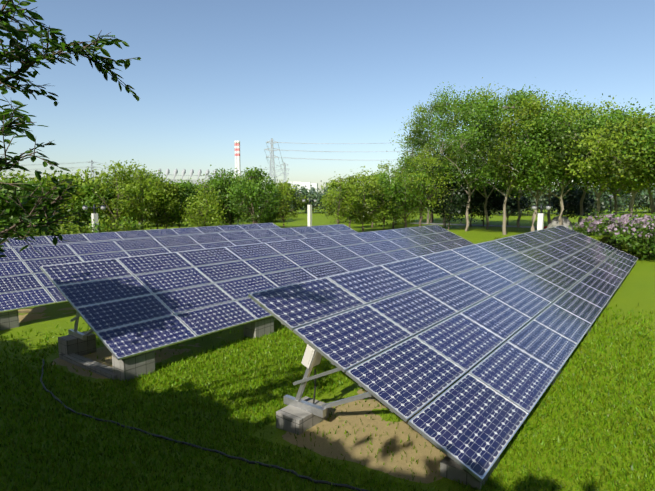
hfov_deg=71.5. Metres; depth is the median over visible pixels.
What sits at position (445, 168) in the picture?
tree
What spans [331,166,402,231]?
round tree
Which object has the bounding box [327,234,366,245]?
pv panel
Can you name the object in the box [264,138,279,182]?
pylon
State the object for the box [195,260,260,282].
pv panel
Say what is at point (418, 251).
pv panel
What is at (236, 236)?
pv panel
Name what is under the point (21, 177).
tree
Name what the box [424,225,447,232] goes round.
pv panel
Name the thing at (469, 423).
pv panel
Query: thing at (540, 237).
pv panel
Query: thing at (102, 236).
pv panel
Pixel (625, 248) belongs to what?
hedge
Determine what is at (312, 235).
pv panel
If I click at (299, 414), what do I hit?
pv support
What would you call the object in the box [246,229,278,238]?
pv panel
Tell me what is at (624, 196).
tree
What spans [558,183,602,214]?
tree
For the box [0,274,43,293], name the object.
pv panel
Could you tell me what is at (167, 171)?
hall shell roof
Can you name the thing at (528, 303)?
pv panel
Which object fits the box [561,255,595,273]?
pv panel
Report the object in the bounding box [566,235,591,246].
pv panel
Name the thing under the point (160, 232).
pv panel
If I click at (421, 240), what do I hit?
pv panel
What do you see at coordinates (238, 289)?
pv panel
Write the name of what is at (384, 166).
airy tree
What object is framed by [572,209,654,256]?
lilac bush
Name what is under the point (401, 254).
pv panel
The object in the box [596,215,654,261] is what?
lilac bush
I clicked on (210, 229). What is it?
pv panel
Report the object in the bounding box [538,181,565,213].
tree
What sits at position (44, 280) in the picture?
pv panel
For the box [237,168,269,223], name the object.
round tree
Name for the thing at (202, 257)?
pv panel
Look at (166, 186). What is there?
round tree
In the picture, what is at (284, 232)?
pv panel
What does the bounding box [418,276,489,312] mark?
pv panel
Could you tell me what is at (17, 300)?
pv panel
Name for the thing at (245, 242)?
pv panel
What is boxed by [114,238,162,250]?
pv panel
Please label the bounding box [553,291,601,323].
pv panel
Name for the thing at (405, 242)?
pv panel
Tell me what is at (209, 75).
sky
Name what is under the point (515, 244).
pv panel
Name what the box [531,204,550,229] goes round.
lamp column
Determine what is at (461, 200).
tree
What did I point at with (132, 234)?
pv panel
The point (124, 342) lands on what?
pv panel
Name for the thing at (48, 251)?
pv panel
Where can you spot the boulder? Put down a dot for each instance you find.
(555, 221)
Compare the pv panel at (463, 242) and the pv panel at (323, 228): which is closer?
the pv panel at (463, 242)
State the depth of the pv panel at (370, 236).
18.51 m
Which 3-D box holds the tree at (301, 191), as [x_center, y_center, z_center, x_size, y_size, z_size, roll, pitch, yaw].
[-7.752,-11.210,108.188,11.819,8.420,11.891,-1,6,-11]
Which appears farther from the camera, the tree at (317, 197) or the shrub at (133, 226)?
the tree at (317, 197)
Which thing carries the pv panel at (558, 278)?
on the pv support at (299, 414)
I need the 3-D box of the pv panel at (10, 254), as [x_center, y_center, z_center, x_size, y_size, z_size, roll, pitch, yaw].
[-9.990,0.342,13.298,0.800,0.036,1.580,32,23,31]
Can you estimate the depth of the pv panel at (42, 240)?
19.47 m
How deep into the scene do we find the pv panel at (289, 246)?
14.72 m
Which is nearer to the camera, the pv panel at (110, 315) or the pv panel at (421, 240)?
the pv panel at (110, 315)
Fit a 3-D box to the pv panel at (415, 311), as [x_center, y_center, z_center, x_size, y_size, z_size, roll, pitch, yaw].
[1.348,0.981,6.988,0.800,0.037,1.580,32,23,31]
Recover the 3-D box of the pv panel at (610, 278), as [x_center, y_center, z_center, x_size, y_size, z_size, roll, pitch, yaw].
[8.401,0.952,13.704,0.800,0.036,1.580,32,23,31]
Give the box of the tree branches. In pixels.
[0,0,140,257]
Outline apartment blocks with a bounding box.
[288,182,598,198]
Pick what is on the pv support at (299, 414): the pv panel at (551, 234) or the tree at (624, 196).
the pv panel at (551, 234)
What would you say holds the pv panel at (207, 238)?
on the pv support at (9, 319)
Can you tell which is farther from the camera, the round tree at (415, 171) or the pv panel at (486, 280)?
the round tree at (415, 171)
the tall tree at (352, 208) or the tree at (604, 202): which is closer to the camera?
the tall tree at (352, 208)
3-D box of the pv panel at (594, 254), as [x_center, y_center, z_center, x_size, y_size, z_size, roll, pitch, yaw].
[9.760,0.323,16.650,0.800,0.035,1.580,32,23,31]
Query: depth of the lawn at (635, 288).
6.11 m
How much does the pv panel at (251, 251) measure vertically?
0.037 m
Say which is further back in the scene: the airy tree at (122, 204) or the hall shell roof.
the hall shell roof
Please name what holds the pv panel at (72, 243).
on the solar panel support
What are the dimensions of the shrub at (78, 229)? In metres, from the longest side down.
4.916 x 3.829 x 2.488 m
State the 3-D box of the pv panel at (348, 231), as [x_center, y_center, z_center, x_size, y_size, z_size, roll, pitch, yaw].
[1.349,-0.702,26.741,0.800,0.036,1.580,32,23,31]
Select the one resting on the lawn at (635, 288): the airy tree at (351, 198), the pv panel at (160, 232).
the airy tree at (351, 198)
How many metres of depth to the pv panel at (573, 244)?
17.04 m
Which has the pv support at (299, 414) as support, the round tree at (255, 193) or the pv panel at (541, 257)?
the pv panel at (541, 257)
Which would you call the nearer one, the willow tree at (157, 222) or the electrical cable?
the electrical cable
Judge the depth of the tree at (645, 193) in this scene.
95.92 m
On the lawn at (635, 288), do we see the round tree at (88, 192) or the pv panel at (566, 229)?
the round tree at (88, 192)
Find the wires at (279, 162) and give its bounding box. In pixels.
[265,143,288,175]
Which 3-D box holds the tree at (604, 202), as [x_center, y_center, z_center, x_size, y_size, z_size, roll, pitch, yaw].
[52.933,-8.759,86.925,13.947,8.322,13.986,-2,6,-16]
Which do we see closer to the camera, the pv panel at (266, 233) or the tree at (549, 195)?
the pv panel at (266, 233)
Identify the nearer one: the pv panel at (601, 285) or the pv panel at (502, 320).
the pv panel at (502, 320)
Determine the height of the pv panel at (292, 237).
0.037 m
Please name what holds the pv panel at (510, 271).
on the pv support at (299, 414)
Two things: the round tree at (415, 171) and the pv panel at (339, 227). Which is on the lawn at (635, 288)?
the round tree at (415, 171)
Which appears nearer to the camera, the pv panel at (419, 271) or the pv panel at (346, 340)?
the pv panel at (346, 340)
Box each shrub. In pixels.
[3,215,62,237]
[42,218,99,235]
[57,219,115,234]
[74,214,134,233]
[101,215,153,232]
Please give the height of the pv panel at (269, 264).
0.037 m
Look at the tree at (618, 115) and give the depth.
34.71 m
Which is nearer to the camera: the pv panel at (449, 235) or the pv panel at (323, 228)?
the pv panel at (449, 235)
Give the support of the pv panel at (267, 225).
on the solar panel support
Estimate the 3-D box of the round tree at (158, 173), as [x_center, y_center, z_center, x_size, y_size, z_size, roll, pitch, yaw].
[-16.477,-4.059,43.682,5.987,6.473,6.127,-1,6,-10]
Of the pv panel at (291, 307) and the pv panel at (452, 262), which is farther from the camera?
the pv panel at (452, 262)
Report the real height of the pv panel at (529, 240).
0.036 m
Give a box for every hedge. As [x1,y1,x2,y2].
[494,235,600,240]
[599,232,650,257]
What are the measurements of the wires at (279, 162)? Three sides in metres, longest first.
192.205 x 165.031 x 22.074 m
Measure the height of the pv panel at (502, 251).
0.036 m
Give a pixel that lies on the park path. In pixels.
(478, 225)
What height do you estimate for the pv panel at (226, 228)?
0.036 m
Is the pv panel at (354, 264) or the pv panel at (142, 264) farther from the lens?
the pv panel at (354, 264)
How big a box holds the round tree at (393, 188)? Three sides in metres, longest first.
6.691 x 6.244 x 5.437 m
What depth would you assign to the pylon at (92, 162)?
579.58 m
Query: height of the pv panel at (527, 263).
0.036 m
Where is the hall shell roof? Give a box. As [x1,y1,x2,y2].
[157,169,224,184]
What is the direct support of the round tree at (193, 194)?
on the lawn at (635, 288)
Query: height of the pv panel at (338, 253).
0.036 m
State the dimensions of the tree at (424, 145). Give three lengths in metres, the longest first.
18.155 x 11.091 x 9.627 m
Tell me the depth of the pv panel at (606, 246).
19.15 m
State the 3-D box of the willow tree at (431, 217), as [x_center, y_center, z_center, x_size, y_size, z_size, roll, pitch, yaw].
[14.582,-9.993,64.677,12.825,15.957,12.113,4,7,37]
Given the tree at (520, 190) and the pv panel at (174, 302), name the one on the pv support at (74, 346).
the pv panel at (174, 302)
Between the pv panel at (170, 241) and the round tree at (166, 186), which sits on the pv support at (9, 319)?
the pv panel at (170, 241)
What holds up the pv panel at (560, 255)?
on the pv support at (299, 414)
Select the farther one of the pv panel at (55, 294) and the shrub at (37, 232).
the shrub at (37, 232)
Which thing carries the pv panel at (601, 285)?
on the pv support at (299, 414)
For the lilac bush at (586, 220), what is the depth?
24.33 m
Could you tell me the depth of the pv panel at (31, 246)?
19.26 m
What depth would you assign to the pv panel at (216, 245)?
19.23 m
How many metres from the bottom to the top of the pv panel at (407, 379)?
0.036 m
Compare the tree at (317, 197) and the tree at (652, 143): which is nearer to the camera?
the tree at (652, 143)
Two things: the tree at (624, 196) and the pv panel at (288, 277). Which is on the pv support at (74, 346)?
the pv panel at (288, 277)
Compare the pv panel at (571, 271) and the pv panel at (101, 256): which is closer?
the pv panel at (571, 271)
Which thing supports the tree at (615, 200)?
on the lawn at (635, 288)
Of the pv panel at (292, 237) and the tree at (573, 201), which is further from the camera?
the tree at (573, 201)
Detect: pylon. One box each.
[87,160,95,176]
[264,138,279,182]
[281,162,287,182]
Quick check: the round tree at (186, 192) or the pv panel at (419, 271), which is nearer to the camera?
the pv panel at (419, 271)
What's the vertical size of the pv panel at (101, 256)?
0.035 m
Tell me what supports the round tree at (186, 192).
on the lawn at (635, 288)
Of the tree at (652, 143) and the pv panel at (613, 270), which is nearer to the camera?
the pv panel at (613, 270)
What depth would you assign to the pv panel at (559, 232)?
18.73 m
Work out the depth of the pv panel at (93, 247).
15.77 m
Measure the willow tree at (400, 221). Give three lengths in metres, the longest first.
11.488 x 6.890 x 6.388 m
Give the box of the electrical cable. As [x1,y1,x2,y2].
[40,359,368,490]
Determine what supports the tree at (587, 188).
on the lawn at (635, 288)
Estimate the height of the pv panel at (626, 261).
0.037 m
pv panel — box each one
[0,238,8,247]
[0,248,20,261]
[0,260,31,276]
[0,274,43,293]
[0,288,55,312]
[3,236,51,246]
[10,244,52,248]
[13,244,75,260]
[23,255,82,273]
[33,273,54,287]
[40,258,132,286]
[45,234,88,243]
[45,286,67,302]
[53,241,89,244]
[57,275,151,308]
[67,241,123,254]
[75,294,173,332]
[78,251,129,261]
[83,232,121,240]
[90,239,122,241]
[96,315,196,359]
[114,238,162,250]
[116,230,151,238]
[116,252,193,274]
[125,247,169,256]
[134,267,212,294]
[145,229,178,236]
[154,235,197,246]
[154,283,233,314]
[165,244,204,251]
[172,227,201,234]
[175,301,256,337]
[177,247,241,266]
[188,233,227,243]
[195,226,224,232]
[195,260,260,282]
[200,241,234,248]
[214,275,277,300]
[218,225,243,231]
[219,231,255,240]
[225,243,281,259]
[230,239,261,245]
[236,297,271,319]
[238,224,262,229]
[243,255,299,274]
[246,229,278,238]
[248,277,365,330]
[257,223,279,228]
[257,236,284,242]
[262,268,316,286]
[266,239,314,254]
[269,228,300,235]
[280,235,305,239]
[283,250,332,267]
[291,226,319,233]
[293,305,412,371]
[299,236,341,249]
[301,233,324,237]
[301,262,348,278]
[310,225,335,232]
[316,246,359,261]
[321,231,341,235]
[326,265,415,304]
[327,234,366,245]
[328,224,352,230]
[334,257,374,271]
[338,230,357,233]
[344,243,382,256]
[345,336,466,421]
[352,231,387,242]
[362,252,397,265]
[368,288,457,336]
[369,240,403,251]
[373,229,404,239]
[381,256,452,287]
[384,249,417,260]
[389,237,420,248]
[392,228,420,236]
[405,246,433,256]
[407,235,436,245]
[408,373,528,481]
[409,226,435,234]
[415,313,504,372]
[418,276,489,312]
[420,249,480,275]
[423,233,449,242]
[423,243,449,252]
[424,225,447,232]
[437,231,461,240]
[438,241,462,248]
[451,238,473,246]
[451,244,501,265]
[454,266,514,296]
[460,296,531,340]
[468,341,557,412]
[475,240,519,258]
[483,259,532,283]
[492,284,550,318]
[495,236,533,252]
[504,253,547,274]
[507,320,577,371]
[511,233,545,247]
[516,274,565,303]
[522,248,559,266]
[524,231,555,243]
[533,303,591,343]
[535,267,577,291]
[536,244,569,260]
[537,229,564,240]
[546,227,571,237]
[548,241,578,255]
[549,261,587,281]
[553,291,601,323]
[555,225,578,234]
[557,238,585,250]
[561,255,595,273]
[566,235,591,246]
[568,281,610,309]
[572,251,602,266]
[574,233,597,243]
[580,247,607,260]
[580,274,617,296]
[588,244,612,256]
[589,267,623,286]
[594,241,617,252]
[598,262,627,278]
[604,257,631,272]
[610,253,635,266]
[615,250,637,261]
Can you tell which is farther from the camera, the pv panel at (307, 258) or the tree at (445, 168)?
the tree at (445, 168)
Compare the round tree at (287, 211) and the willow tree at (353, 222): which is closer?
the round tree at (287, 211)
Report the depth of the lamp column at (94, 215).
30.02 m
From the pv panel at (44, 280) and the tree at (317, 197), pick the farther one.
the tree at (317, 197)
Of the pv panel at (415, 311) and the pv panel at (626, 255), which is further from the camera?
the pv panel at (626, 255)
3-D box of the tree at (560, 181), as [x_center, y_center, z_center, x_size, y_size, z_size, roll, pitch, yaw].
[19.070,-6.165,37.745,9.696,11.317,10.145,4,7,37]
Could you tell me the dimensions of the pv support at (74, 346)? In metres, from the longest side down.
19.100 x 2.906 x 1.899 m
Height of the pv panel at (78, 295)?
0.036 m
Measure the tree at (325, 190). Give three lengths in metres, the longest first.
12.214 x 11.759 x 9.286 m
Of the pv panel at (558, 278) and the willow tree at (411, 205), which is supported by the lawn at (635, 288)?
the willow tree at (411, 205)
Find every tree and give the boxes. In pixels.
[0,170,37,183]
[0,173,37,229]
[11,177,70,230]
[29,170,75,227]
[49,170,84,222]
[51,167,117,230]
[62,177,122,232]
[88,160,146,224]
[107,159,160,223]
[111,163,164,229]
[130,169,183,228]
[136,178,186,228]
[147,213,168,226]
[157,179,201,227]
[176,178,206,227]
[178,179,228,227]
[189,165,255,224]
[197,177,245,225]
[222,167,293,224]
[227,175,256,223]
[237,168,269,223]
[253,181,285,222]
[267,178,311,226]
[283,182,319,212]
[290,185,335,212]
[315,180,339,211]
[318,177,361,223]
[321,174,348,222]
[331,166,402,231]
[336,179,365,227]
[336,181,367,223]
[357,170,409,229]
[361,172,383,227]
[365,161,410,228]
[376,153,442,227]
[387,164,424,225]
[388,147,444,221]
[389,89,461,223]
[391,164,427,222]
[394,82,475,226]
[395,144,460,225]
[396,124,455,222]
[420,88,519,230]
[425,172,477,229]
[438,77,517,228]
[446,77,575,234]
[448,174,501,226]
[466,183,512,225]
[474,91,584,231]
[485,86,555,227]
[486,183,531,225]
[491,187,534,215]
[500,103,605,225]
[510,186,553,215]
[515,90,602,223]
[516,98,654,219]
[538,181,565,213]
[543,93,648,225]
[544,184,596,222]
[556,105,654,215]
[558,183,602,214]
[559,186,642,216]
[564,95,654,214]
[579,105,654,213]
[590,115,654,190]
[602,184,654,210]
[626,186,654,211]
[634,184,650,211]
[634,190,654,212]
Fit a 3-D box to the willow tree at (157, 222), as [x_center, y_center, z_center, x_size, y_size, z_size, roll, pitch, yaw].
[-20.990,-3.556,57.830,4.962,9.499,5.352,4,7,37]
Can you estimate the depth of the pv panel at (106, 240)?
21.77 m
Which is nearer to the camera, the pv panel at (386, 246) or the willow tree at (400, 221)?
the pv panel at (386, 246)
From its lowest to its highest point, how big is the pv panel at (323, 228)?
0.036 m
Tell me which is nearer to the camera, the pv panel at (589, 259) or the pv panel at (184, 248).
the pv panel at (589, 259)
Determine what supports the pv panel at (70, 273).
on the pv support at (74, 346)
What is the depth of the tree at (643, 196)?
101.17 m
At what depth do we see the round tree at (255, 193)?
39.42 m
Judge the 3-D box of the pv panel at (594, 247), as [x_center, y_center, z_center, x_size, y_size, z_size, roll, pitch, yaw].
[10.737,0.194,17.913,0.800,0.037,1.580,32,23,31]
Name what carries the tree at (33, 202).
on the lawn at (635, 288)
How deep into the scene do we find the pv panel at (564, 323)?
8.59 m
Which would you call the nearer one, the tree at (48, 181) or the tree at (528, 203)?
the tree at (48, 181)
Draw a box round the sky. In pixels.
[0,0,654,193]
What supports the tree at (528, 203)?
on the lawn at (635, 288)
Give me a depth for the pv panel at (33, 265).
14.05 m
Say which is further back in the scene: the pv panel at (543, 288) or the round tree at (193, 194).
the round tree at (193, 194)
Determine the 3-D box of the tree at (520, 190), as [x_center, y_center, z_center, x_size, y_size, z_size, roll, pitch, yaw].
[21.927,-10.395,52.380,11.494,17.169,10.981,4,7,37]
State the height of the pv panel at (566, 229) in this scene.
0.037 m
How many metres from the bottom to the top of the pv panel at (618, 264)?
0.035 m
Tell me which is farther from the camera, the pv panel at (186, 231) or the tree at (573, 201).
the tree at (573, 201)
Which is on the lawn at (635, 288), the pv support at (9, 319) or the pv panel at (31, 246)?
the pv support at (9, 319)
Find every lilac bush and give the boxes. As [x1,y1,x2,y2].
[568,206,648,235]
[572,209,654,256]
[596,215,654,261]
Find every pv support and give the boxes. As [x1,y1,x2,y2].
[0,310,18,330]
[58,311,273,380]
[258,263,635,489]
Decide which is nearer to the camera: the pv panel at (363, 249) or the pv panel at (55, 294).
the pv panel at (55, 294)
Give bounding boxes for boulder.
[547,216,573,228]
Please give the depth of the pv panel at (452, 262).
9.86 m
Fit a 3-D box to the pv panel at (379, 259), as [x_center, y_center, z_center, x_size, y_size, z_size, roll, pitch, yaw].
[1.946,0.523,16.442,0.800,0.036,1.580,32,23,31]
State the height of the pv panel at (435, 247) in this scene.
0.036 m
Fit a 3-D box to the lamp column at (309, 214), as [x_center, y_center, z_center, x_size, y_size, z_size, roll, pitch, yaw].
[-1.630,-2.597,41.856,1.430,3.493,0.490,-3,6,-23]
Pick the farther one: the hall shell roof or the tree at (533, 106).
the hall shell roof
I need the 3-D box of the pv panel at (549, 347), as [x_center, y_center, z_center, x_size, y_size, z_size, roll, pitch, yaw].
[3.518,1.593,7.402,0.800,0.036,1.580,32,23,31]
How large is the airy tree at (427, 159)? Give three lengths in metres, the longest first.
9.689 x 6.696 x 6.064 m
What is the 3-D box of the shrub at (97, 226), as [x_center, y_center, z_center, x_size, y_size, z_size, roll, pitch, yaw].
[-15.968,-0.533,29.431,4.644,2.328,4.103,-1,6,-8]
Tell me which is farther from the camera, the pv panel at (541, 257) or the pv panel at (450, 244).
the pv panel at (450, 244)
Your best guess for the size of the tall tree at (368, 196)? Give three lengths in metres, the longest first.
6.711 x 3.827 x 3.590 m
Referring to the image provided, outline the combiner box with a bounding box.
[301,343,321,403]
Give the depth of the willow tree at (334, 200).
63.69 m
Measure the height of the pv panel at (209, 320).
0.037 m
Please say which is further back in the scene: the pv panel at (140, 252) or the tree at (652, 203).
the tree at (652, 203)
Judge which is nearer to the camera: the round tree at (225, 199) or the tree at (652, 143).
the tree at (652, 143)
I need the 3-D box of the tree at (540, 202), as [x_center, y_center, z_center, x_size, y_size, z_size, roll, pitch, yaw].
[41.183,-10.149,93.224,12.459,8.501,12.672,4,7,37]
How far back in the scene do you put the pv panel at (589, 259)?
15.35 m
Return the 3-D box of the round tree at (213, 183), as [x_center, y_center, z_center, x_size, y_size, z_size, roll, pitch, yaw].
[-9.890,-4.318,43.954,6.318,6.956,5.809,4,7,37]
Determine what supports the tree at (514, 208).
on the lawn at (635, 288)
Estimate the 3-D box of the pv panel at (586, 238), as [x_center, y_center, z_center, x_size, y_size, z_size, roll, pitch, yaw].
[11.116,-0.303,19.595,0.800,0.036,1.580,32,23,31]
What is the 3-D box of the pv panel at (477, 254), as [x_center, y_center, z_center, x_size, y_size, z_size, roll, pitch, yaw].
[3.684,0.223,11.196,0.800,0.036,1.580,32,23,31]
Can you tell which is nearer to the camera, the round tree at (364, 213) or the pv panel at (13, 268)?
the pv panel at (13, 268)
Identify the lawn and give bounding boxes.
[0,201,654,490]
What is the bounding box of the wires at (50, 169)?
[2,162,90,175]
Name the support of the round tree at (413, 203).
on the lawn at (635, 288)
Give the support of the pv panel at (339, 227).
on the pv support at (9, 319)
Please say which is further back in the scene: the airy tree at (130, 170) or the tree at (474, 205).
the tree at (474, 205)
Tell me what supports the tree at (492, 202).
on the lawn at (635, 288)
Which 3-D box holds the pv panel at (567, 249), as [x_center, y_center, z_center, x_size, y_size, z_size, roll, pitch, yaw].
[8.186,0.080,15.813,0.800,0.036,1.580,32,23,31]
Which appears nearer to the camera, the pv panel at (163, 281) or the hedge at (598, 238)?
the pv panel at (163, 281)
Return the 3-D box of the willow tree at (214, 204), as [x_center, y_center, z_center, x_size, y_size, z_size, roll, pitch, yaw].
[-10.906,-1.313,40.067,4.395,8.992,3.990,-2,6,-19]
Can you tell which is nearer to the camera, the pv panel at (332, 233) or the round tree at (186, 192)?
the pv panel at (332, 233)
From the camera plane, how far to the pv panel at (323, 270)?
13.90 m
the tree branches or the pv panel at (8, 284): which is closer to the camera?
the tree branches
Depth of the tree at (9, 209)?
30.11 m
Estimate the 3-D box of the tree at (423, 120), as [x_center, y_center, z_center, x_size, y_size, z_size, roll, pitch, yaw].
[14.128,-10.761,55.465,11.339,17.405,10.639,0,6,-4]
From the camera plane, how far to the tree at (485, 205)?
49.91 m
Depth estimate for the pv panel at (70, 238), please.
20.87 m
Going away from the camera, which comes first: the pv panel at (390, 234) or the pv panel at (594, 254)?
the pv panel at (594, 254)
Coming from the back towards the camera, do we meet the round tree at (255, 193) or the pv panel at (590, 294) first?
the round tree at (255, 193)
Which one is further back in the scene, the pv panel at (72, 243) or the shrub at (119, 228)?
the shrub at (119, 228)
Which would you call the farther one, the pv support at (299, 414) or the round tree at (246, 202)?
the round tree at (246, 202)
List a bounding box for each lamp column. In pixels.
[82,204,105,232]
[302,198,316,225]
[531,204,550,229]
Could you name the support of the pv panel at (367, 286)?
on the pv support at (299, 414)
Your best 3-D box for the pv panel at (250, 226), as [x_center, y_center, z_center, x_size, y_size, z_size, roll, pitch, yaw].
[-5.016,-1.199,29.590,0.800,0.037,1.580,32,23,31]
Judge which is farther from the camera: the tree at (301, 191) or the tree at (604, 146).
the tree at (301, 191)
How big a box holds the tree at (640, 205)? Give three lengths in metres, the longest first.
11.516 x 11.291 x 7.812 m
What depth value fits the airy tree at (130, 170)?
40.16 m
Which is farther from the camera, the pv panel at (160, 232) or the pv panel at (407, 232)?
the pv panel at (160, 232)
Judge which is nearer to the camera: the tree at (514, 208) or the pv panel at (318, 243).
the pv panel at (318, 243)
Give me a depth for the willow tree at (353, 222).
62.57 m
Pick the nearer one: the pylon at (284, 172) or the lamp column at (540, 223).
the lamp column at (540, 223)
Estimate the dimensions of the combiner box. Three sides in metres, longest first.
1.078 x 0.242 x 0.240 m
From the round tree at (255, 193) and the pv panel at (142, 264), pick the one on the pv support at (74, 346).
the pv panel at (142, 264)
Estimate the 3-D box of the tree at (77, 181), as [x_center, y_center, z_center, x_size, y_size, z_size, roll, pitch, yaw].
[-20.604,-3.465,38.785,6.841,6.315,5.811,4,7,37]
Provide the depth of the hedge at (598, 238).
21.55 m
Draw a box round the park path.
[410,223,536,227]
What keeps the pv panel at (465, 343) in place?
on the pv support at (299, 414)
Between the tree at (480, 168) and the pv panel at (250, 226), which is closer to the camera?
the pv panel at (250, 226)
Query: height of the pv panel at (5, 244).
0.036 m
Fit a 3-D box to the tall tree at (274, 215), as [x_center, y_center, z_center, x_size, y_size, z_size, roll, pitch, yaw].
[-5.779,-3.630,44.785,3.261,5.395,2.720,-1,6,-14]
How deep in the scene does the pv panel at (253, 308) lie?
10.50 m
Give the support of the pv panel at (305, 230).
on the pv support at (9, 319)
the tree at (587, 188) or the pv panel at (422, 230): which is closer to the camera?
the pv panel at (422, 230)
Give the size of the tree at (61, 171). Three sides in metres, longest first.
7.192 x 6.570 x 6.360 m
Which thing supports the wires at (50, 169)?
attached to the pylon at (92, 162)
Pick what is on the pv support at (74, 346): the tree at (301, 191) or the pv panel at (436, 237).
the pv panel at (436, 237)
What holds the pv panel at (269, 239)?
on the pv support at (9, 319)
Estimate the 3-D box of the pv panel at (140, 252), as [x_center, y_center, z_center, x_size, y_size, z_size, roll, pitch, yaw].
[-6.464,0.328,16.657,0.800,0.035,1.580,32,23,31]
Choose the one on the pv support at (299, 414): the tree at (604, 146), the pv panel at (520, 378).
the pv panel at (520, 378)
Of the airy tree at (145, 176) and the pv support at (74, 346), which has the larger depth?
the airy tree at (145, 176)

